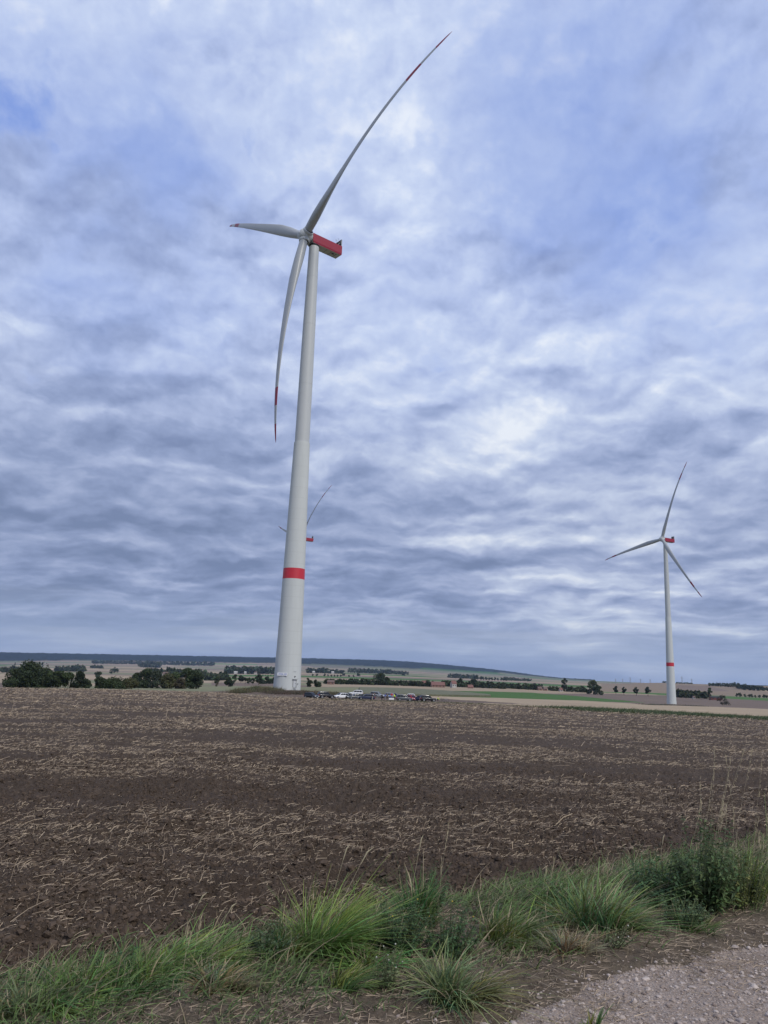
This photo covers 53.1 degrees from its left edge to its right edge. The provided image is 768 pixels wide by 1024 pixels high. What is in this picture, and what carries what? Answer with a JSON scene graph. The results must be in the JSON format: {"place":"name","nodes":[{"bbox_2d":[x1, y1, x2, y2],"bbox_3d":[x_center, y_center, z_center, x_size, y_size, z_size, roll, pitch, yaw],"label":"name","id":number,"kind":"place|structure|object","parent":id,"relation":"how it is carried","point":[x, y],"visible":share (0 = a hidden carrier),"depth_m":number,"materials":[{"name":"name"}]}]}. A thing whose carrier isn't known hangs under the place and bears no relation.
{"place":"outdoors","nodes":[
{"label":"outdoors","id":0,"kind":"place"},
{"bbox_2d":[294,690,351,694],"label":"bank grass","id":1,"kind":"structure","parent":0,"point":[332,693],"depth_m":229.25,"materials":[{"name":"green plant"}]},
{"bbox_2d":[0,688,767,979],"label":"ploughed field","id":2,"kind":"structure","parent":0,"point":[752,781],"depth_m":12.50,"materials":[{"name":"soil"}]},
{"bbox_2d":[0,686,767,974],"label":"straw","id":3,"kind":"object","parent":2,"relation":"on","point":[555,731],"visible":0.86,"depth_m":19.74,"materials":[{"name":"beige plant"}]},
{"bbox_2d":[0,846,767,1023],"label":"grass verge","id":4,"kind":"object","parent":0,"point":[637,953],"depth_m":4.35,"materials":[{"name":"green plant"}]},
{"bbox_2d":[0,960,117,1023],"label":"grass tussock","id":5,"kind":"object","parent":4,"relation":"on","point":[15,1000],"depth_m":3.75,"materials":[{"name":"green plant"}]},
{"bbox_2d":[4,944,159,1015],"bbox_3d":[-1.567,2.426,3.989,0.897,0.199,0.787,2,-12,0],"label":"grass tussock","id":6,"kind":"object","parent":4,"relation":"on","point":[91,975],"depth_m":4.04,"materials":[{"name":"green plant"}]},
{"bbox_2d":[29,964,142,1022],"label":"grass tussock","id":7,"kind":"object","parent":4,"relation":"on","point":[57,1002],"depth_m":3.72,"materials":[{"name":"green plant"}]},
{"bbox_2d":[90,940,140,970],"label":"leafy weed","id":8,"kind":"object","parent":4,"relation":"on","point":[129,948],"visible":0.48,"depth_m":4.29,"materials":[{"name":"green plant"}]},
{"bbox_2d":[79,940,211,1002],"bbox_3d":[-1.285,2.439,4.098,0.767,0.208,0.944,2,-12,0],"label":"grass tussock","id":9,"kind":"object","parent":4,"relation":"on","point":[151,971],"depth_m":4.11,"materials":[{"name":"green plant"}]},
{"bbox_2d":[126,928,218,980],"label":"grass tussock","id":10,"kind":"object","parent":4,"relation":"on","point":[160,954],"depth_m":4.35,"materials":[{"name":"green plant"}]},
{"bbox_2d":[183,913,202,967],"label":"dry grass stalks","id":11,"kind":"object","parent":4,"relation":"on","point":[199,926],"visible":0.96,"depth_m":4.26,"materials":[{"name":"beige plant"}]},
{"bbox_2d":[159,893,264,966],"bbox_3d":[-0.980,2.459,4.515,0.700,0.372,0.639,2,-12,0],"label":"grass tussock","id":12,"kind":"object","parent":4,"relation":"on","point":[227,952],"depth_m":4.52,"materials":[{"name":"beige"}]},
{"bbox_2d":[167,953,285,996],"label":"grass tussock","id":13,"kind":"object","parent":4,"relation":"on","point":[245,985],"depth_m":4.07,"materials":[{"name":"green plant"}]},
{"bbox_2d":[248,918,299,958],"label":"leafy weed","id":14,"kind":"object","parent":4,"relation":"on","point":[256,944],"visible":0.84,"depth_m":4.58,"materials":[{"name":"green plant"}]},
{"bbox_2d":[253,906,351,966],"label":"grass tussock","id":15,"kind":"object","parent":4,"relation":"on","point":[301,942],"depth_m":4.65,"materials":[{"name":"green plant"}]},
{"bbox_2d":[249,844,460,966],"bbox_3d":[-0.181,2.420,4.790,1.322,0.623,1.331,2,-12,0],"label":"grass tussock","id":16,"kind":"object","parent":4,"relation":"on","point":[338,925],"depth_m":4.78,"materials":[{"name":"green plant"}]},
{"bbox_2d":[330,955,409,993],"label":"grass tussock","id":17,"kind":"object","parent":4,"relation":"on","point":[352,977],"depth_m":4.17,"materials":[{"name":"green plant"}]},
{"bbox_2d":[302,935,454,987],"bbox_3d":[-0.074,2.582,4.456,1.038,0.222,0.615,10,-15,-34],"label":"grass tussock","id":18,"kind":"object","parent":4,"relation":"on","point":[353,959],"depth_m":4.46,"materials":[{"name":"green plant"}]},
{"bbox_2d":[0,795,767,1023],"bbox_3d":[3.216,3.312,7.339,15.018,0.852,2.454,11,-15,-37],"label":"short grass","id":19,"kind":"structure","parent":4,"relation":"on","point":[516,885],"depth_m":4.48,"materials":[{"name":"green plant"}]},
{"bbox_2d":[0,845,767,1023],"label":"dead grass litter","id":20,"kind":"object","parent":4,"relation":"on","point":[563,989],"visible":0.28,"depth_m":4.30,"materials":[{"name":"plant"}]},
{"bbox_2d":[376,943,403,990],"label":"leafy weed","id":21,"kind":"object","parent":4,"relation":"on","point":[395,973],"visible":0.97,"depth_m":4.19,"materials":[{"name":"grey plant"}]},
{"bbox_2d":[362,893,437,954],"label":"leafy weed","id":22,"kind":"object","parent":4,"relation":"on","point":[400,937],"visible":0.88,"depth_m":4.75,"materials":[{"name":"green plant"}]},
{"bbox_2d":[365,836,455,927],"bbox_3d":[0.166,2.603,5.461,0.728,0.594,0.690,2,-12,0],"label":"grass tussock","id":23,"kind":"object","parent":4,"relation":"on","point":[426,902],"depth_m":5.39,"materials":[{"name":"green plant"}]},
{"bbox_2d":[419,861,450,915],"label":"leafy weed","id":24,"kind":"object","parent":4,"relation":"on","point":[439,905],"visible":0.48,"depth_m":5.64,"materials":[{"name":"green plant"}]},
{"bbox_2d":[419,901,484,958],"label":"leafy weed","id":25,"kind":"object","parent":4,"relation":"on","point":[452,939],"visible":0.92,"depth_m":4.75,"materials":[{"name":"green plant"}]},
{"bbox_2d":[369,931,569,1023],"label":"grass tussock","id":26,"kind":"object","parent":4,"relation":"on","point":[447,986],"depth_m":4.10,"materials":[{"name":"green plant"}]},
{"bbox_2d":[468,889,592,949],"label":"grass tussock","id":27,"kind":"object","parent":4,"relation":"on","point":[501,929],"depth_m":5.08,"materials":[{"name":"green plant"}]},
{"bbox_2d":[506,895,576,951],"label":"grass tussock","id":28,"kind":"object","parent":4,"relation":"on","point":[545,934],"depth_m":5.15,"materials":[{"name":"green plant"}]},
{"bbox_2d":[529,875,577,908],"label":"leafy weed","id":29,"kind":"object","parent":4,"relation":"on","point":[552,889],"visible":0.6,"depth_m":5.90,"materials":[{"name":"green plant"}]},
{"bbox_2d":[504,920,620,962],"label":"grass tussock","id":30,"kind":"object","parent":4,"relation":"on","point":[567,944],"depth_m":4.87,"materials":[{"name":"green plant"}]},
{"bbox_2d":[489,845,706,939],"bbox_3d":[1.540,2.740,5.578,1.607,0.642,1.540,2,-12,0],"label":"grass tussock","id":31,"kind":"object","parent":4,"relation":"on","point":[609,917],"depth_m":5.43,"materials":[{"name":"green plant"}]},
{"bbox_2d":[605,925,636,948],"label":"leafy weed","id":32,"kind":"object","parent":4,"relation":"on","point":[618,942],"visible":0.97,"depth_m":5.01,"materials":[{"name":"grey plant"}]},
{"bbox_2d":[605,834,700,899],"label":"grass tussock","id":33,"kind":"object","parent":4,"relation":"on","point":[664,872],"depth_m":6.59,"materials":[{"name":"green plant"}]},
{"bbox_2d":[628,847,694,911],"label":"leafy weed","id":34,"kind":"object","parent":4,"relation":"on","point":[657,889],"visible":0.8,"depth_m":6.13,"materials":[{"name":"green plant"}]},
{"bbox_2d":[659,890,714,927],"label":"leafy weed","id":35,"kind":"object","parent":4,"relation":"on","point":[699,910],"visible":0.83,"depth_m":5.62,"materials":[{"name":"green plant"}]},
{"bbox_2d":[656,894,737,936],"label":"grass tussock","id":36,"kind":"object","parent":4,"relation":"on","point":[699,928],"depth_m":5.51,"materials":[{"name":"green plant"}]},
{"bbox_2d":[668,813,751,914],"bbox_3d":[2.597,2.787,6.142,0.625,0.744,0.675,2,-12,0],"label":"leafy weed","id":37,"kind":"object","parent":4,"relation":"on","point":[709,892],"visible":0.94,"depth_m":6.04,"materials":[{"name":"green plant"}]},
{"bbox_2d":[692,747,761,868],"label":"dry grass stalks","id":38,"kind":"object","parent":4,"relation":"on","point":[723,802],"visible":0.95,"depth_m":6.78,"materials":[{"name":"beige plant"}]},
{"bbox_2d":[698,830,767,903],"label":"grass tussock","id":39,"kind":"object","parent":4,"relation":"on","point":[757,869],"depth_m":6.63,"materials":[{"name":"green plant"}]},
{"bbox_2d":[713,837,767,908],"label":"leafy weed","id":40,"kind":"object","parent":4,"relation":"on","point":[743,896],"visible":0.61,"depth_m":6.29,"materials":[{"name":"green plant"}]},
{"bbox_2d":[751,815,767,868],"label":"dry grass stalks","id":41,"kind":"object","parent":4,"relation":"on","point":[763,838],"visible":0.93,"depth_m":6.96,"materials":[{"name":"beige plant"}]},
{"bbox_2d":[0,652,767,717],"bbox_3d":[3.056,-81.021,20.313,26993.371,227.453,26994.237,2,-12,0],"label":"farmland","id":42,"kind":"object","parent":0,"point":[657,694],"visible":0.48,"depth_m":2091.92,"materials":[{"name":"plant"}]},
{"bbox_2d":[0,665,18,672],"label":"wood","id":43,"kind":"object","parent":42,"relation":"on","point":[5,669],"visible":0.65,"depth_m":2195.35,"materials":[{"name":"green plant"}]},
{"bbox_2d":[2,668,27,687],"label":"broadleaf tree","id":44,"kind":"object","parent":42,"relation":"on","point":[10,682],"visible":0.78,"depth_m":322.99,"materials":[{"name":"green plant"}]},
{"bbox_2d":[9,659,55,687],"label":"broadleaf tree","id":45,"kind":"object","parent":42,"relation":"on","point":[34,679],"visible":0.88,"depth_m":328.35,"materials":[{"name":"green plant"}]},
{"bbox_2d":[39,668,54,687],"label":"broadleaf tree","id":46,"kind":"object","parent":42,"relation":"on","point":[48,671],"visible":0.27,"depth_m":338.30,"materials":[{"name":"green plant"}]},
{"bbox_2d":[47,671,60,687],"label":"leaning tree","id":47,"kind":"object","parent":42,"relation":"on","point":[54,678],"visible":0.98,"depth_m":328.47,"materials":[{"name":"green plant"}]},
{"bbox_2d":[55,671,69,687],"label":"leaning tree","id":48,"kind":"object","parent":42,"relation":"on","point":[59,674],"visible":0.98,"depth_m":329.61,"materials":[{"name":"green plant"}]},
{"bbox_2d":[60,672,74,687],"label":"leaning tree","id":49,"kind":"object","parent":42,"relation":"on","point":[69,675],"visible":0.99,"depth_m":330.45,"materials":[{"name":"green plant"}]},
{"bbox_2d":[53,664,86,671],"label":"wood","id":50,"kind":"object","parent":42,"relation":"on","point":[76,668],"visible":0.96,"depth_m":2690.77,"materials":[{"name":"green plant"}]},
{"bbox_2d":[69,671,88,687],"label":"dark tree","id":51,"kind":"object","parent":42,"relation":"on","point":[79,676],"visible":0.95,"depth_m":328.82,"materials":[{"name":"green plant"}]},
{"bbox_2d":[82,679,91,687],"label":"broadleaf bush","id":52,"kind":"object","parent":42,"relation":"on","point":[86,681],"visible":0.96,"depth_m":327.95,"materials":[{"name":"green plant"}]},
{"bbox_2d":[94,676,107,688],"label":"broadleaf bush","id":53,"kind":"object","parent":42,"relation":"on","point":[99,682],"visible":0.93,"depth_m":325.94,"materials":[{"name":"green plant"}]},
{"bbox_2d":[104,676,126,688],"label":"broadleaf bush","id":54,"kind":"object","parent":42,"relation":"on","point":[113,683],"visible":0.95,"depth_m":325.62,"materials":[{"name":"green plant"}]},
{"bbox_2d":[120,677,139,688],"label":"broadleaf bush","id":55,"kind":"object","parent":42,"relation":"on","point":[131,683],"visible":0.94,"depth_m":329.06,"materials":[{"name":"green plant"}]},
{"bbox_2d":[136,668,151,687],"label":"broadleaf tree","id":56,"kind":"object","parent":42,"relation":"on","point":[145,673],"visible":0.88,"depth_m":433.23,"materials":[{"name":"green plant"}]},
{"bbox_2d":[138,661,161,667],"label":"wood","id":57,"kind":"object","parent":42,"relation":"on","point":[151,664],"visible":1,"depth_m":4839.90,"materials":[{"name":"green plant"}]},
{"bbox_2d":[92,659,214,665],"bbox_3d":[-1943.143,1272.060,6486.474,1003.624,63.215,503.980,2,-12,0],"label":"wood","id":58,"kind":"object","parent":42,"relation":"on","point":[198,663],"visible":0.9,"depth_m":6469.64,"materials":[{"name":"green plant"}]},
{"bbox_2d":[147,670,166,688],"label":"broadleaf tree","id":59,"kind":"object","parent":42,"relation":"on","point":[157,675],"visible":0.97,"depth_m":431.64,"materials":[{"name":"green plant"}]},
{"bbox_2d":[159,672,176,688],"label":"broadleaf tree","id":60,"kind":"object","parent":42,"relation":"on","point":[168,679],"visible":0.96,"depth_m":432.69,"materials":[{"name":"green plant"}]},
{"bbox_2d":[168,672,183,688],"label":"broadleaf tree","id":61,"kind":"object","parent":42,"relation":"on","point":[177,675],"visible":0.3,"depth_m":441.76,"materials":[{"name":"green plant"}]},
{"bbox_2d":[150,667,207,677],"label":"wood","id":62,"kind":"object","parent":42,"relation":"on","point":[170,670],"visible":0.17,"depth_m":1846.97,"materials":[{"name":"green plant"}]},
{"bbox_2d":[174,677,185,688],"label":"broadleaf tree","id":63,"kind":"object","parent":42,"relation":"on","point":[179,683],"visible":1,"depth_m":429.06,"materials":[{"name":"green plant"}]},
{"bbox_2d":[181,668,198,688],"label":"broadleaf tree","id":64,"kind":"object","parent":42,"relation":"on","point":[185,673],"visible":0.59,"depth_m":442.54,"materials":[{"name":"green plant"}]},
{"bbox_2d":[187,669,204,688],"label":"broadleaf tree","id":65,"kind":"object","parent":42,"relation":"on","point":[198,676],"visible":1,"depth_m":441.46,"materials":[{"name":"green plant"}]},
{"bbox_2d":[203,671,230,680],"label":"wood","id":66,"kind":"object","parent":42,"relation":"on","point":[210,676],"visible":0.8,"depth_m":1415.67,"materials":[{"name":"green plant"}]},
{"bbox_2d":[224,677,233,686],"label":"tree","id":67,"kind":"object","parent":42,"relation":"on","point":[228,681],"visible":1,"depth_m":612.22,"materials":[{"name":"green plant"}]},
{"bbox_2d":[224,665,274,673],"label":"wood","id":68,"kind":"object","parent":42,"relation":"on","point":[252,669],"visible":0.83,"depth_m":2840.29,"materials":[{"name":"green plant"}]},
{"bbox_2d":[222,685,285,693],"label":"bank grass","id":69,"kind":"structure","parent":42,"relation":"on","point":[258,688],"depth_m":222.16,"materials":[{"name":"green plant"}]},
{"bbox_2d":[255,674,262,684],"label":"tree","id":70,"kind":"object","parent":42,"relation":"on","point":[258,678],"visible":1,"depth_m":790.82,"materials":[{"name":"green plant"}]},
{"bbox_2d":[256,689,320,694],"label":"bank grass","id":71,"kind":"structure","parent":42,"relation":"on","point":[291,691],"depth_m":214.69,"materials":[{"name":"green plant"}]},
{"bbox_2d":[279,485,331,541],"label":"wind turbine","id":72,"kind":"object","parent":42,"relation":"on","point":[309,539],"visible":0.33,"depth_m":908.43,"materials":[{"name":"metal"}]},
{"bbox_2d":[304,692,318,697],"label":"parked car","id":73,"kind":"object","parent":42,"relation":"on","point":[310,694],"visible":0.94,"depth_m":190.91,"materials":[{"name":"black paint"}]},
{"bbox_2d":[305,667,329,672],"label":"wood","id":74,"kind":"object","parent":42,"relation":"on","point":[318,670],"visible":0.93,"depth_m":3470.30,"materials":[{"name":"green plant"}]},
{"bbox_2d":[317,691,334,698],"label":"parked car","id":75,"kind":"object","parent":42,"relation":"on","point":[321,694],"visible":0.89,"depth_m":198.14,"materials":[{"name":"black paint"}]},
{"bbox_2d":[328,669,344,673],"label":"wood","id":76,"kind":"object","parent":42,"relation":"on","point":[336,671],"visible":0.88,"depth_m":3472.32,"materials":[{"name":"green plant"}]},
{"bbox_2d":[229,33,449,689],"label":"wind turbine","id":77,"kind":"object","parent":42,"relation":"on","point":[287,674],"visible":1,"depth_m":267.17,"materials":[{"name":"metal"}]},
{"bbox_2d":[334,693,347,698],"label":"parked car","id":78,"kind":"object","parent":42,"relation":"on","point":[340,695],"visible":0.86,"depth_m":202.12,"materials":[{"name":"white paint"}]},
{"bbox_2d":[323,678,375,684],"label":"hedgerow","id":79,"kind":"object","parent":42,"relation":"on","point":[356,681],"visible":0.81,"depth_m":964.12,"materials":[{"name":"green plant"}]},
{"bbox_2d":[348,693,363,698],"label":"parked car","id":80,"kind":"object","parent":42,"relation":"on","point":[356,695],"visible":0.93,"depth_m":202.48,"materials":[{"name":"grey paint"}]},
{"bbox_2d":[358,694,374,699],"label":"parked car","id":81,"kind":"object","parent":42,"relation":"on","point":[366,696],"visible":0.99,"depth_m":202.61,"materials":[{"name":"blue paint"}]},
{"bbox_2d":[348,668,392,673],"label":"wood","id":82,"kind":"object","parent":42,"relation":"on","point":[386,671],"visible":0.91,"depth_m":4124.78,"materials":[{"name":"green plant"}]},
{"bbox_2d":[373,672,384,684],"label":"tree","id":83,"kind":"object","parent":42,"relation":"on","point":[380,676],"visible":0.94,"depth_m":976.74,"materials":[{"name":"green plant"}]},
{"bbox_2d":[395,694,412,700],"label":"parked car","id":84,"kind":"object","parent":42,"relation":"on","point":[399,697],"visible":0.98,"depth_m":202.49,"materials":[{"name":"grey paint"}]},
{"bbox_2d":[375,680,433,686],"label":"hedgerow","id":85,"kind":"object","parent":42,"relation":"on","point":[407,683],"visible":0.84,"depth_m":978.25,"materials":[{"name":"green plant"}]},
{"bbox_2d":[358,687,490,696],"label":"standing crop","id":86,"kind":"object","parent":42,"relation":"on","point":[384,690],"visible":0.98,"depth_m":393.36,"materials":[{"name":"green plant"}]},
{"bbox_2d":[419,695,436,701],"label":"parked car","id":87,"kind":"object","parent":42,"relation":"on","point":[426,698],"visible":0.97,"depth_m":204.27,"materials":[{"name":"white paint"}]},
{"bbox_2d":[311,698,552,707],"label":"field margin","id":88,"kind":"object","parent":42,"relation":"on","point":[432,702],"visible":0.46,"depth_m":186.16,"materials":[{"name":"green plant"}]},
{"bbox_2d":[430,682,444,687],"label":"barn","id":89,"kind":"structure","parent":42,"relation":"on","point":[438,684],"depth_m":953.00,"materials":[{"name":"brick"}]},
{"bbox_2d":[447,673,478,678],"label":"wood","id":90,"kind":"object","parent":42,"relation":"on","point":[455,675],"visible":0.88,"depth_m":3559.66,"materials":[{"name":"green plant"}]},
{"bbox_2d":[441,680,507,688],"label":"hedgerow","id":91,"kind":"object","parent":42,"relation":"on","point":[491,684],"visible":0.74,"depth_m":1046.75,"materials":[{"name":"green plant"}]},
{"bbox_2d":[502,676,531,680],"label":"wood","id":92,"kind":"object","parent":42,"relation":"on","point":[515,679],"visible":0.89,"depth_m":3529.18,"materials":[{"name":"green plant"}]},
{"bbox_2d":[506,683,542,689],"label":"hedgerow","id":93,"kind":"object","parent":42,"relation":"on","point":[531,686],"visible":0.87,"depth_m":1087.28,"materials":[{"name":"green plant"}]},
{"bbox_2d":[547,686,586,691],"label":"hedgerow","id":94,"kind":"object","parent":42,"relation":"on","point":[571,689],"visible":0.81,"depth_m":1079.33,"materials":[{"name":"green plant"}]},
{"bbox_2d":[588,680,596,691],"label":"tree","id":95,"kind":"object","parent":42,"relation":"on","point":[593,683],"visible":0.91,"depth_m":988.89,"materials":[{"name":"green plant"}]},
{"bbox_2d":[592,684,603,694],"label":"thicket","id":96,"kind":"object","parent":42,"relation":"on","point":[596,689],"visible":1,"depth_m":975.67,"materials":[{"name":"green plant"}]},
{"bbox_2d":[527,704,767,719],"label":"field margin","id":97,"kind":"object","parent":42,"relation":"on","point":[639,711],"visible":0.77,"depth_m":155.49,"materials":[{"name":"green plant"}]},
{"bbox_2d":[606,462,701,703],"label":"wind turbine","id":98,"kind":"object","parent":42,"relation":"on","point":[670,683],"visible":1,"depth_m":769.54,"materials":[{"name":"metal"}]},
{"bbox_2d":[635,703,703,705],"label":"bank grass","id":99,"kind":"structure","parent":42,"relation":"on","point":[668,704],"depth_m":606.59,"materials":[{"name":"green plant"}]},
{"bbox_2d":[676,688,708,698],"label":"hedgerow","id":100,"kind":"object","parent":42,"relation":"on","point":[690,694],"visible":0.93,"depth_m":1054.28,"materials":[{"name":"green plant"}]},
{"bbox_2d":[708,682,735,686],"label":"wood","id":101,"kind":"object","parent":42,"relation":"on","point":[723,684],"visible":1,"depth_m":2297.61,"materials":[{"name":"green plant"}]},
{"bbox_2d":[716,694,729,704],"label":"scrub bush","id":102,"kind":"object","parent":42,"relation":"on","point":[724,702],"visible":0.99,"depth_m":760.61,"materials":[{"name":"green plant"}]},
{"bbox_2d":[735,683,767,690],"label":"wood","id":103,"kind":"object","parent":42,"relation":"on","point":[748,687],"visible":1,"depth_m":2077.67,"materials":[{"name":"green plant"}]},
{"bbox_2d":[0,0,767,697],"label":"sky","id":104,"kind":"structure","parent":0,"point":[545,298],"materials":[{"name":"blue"}]},
{"bbox_2d":[301,919,767,1023],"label":"gravel track","id":105,"kind":"structure","parent":0,"point":[685,1011],"depth_m":4.33,"materials":[{"name":"grey gravel"}]},
{"bbox_2d":[574,1005,610,1023],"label":"grass tussock","id":106,"kind":"object","parent":105,"relation":"on","point":[598,1020],"depth_m":3.91,"materials":[{"name":"green plant"}]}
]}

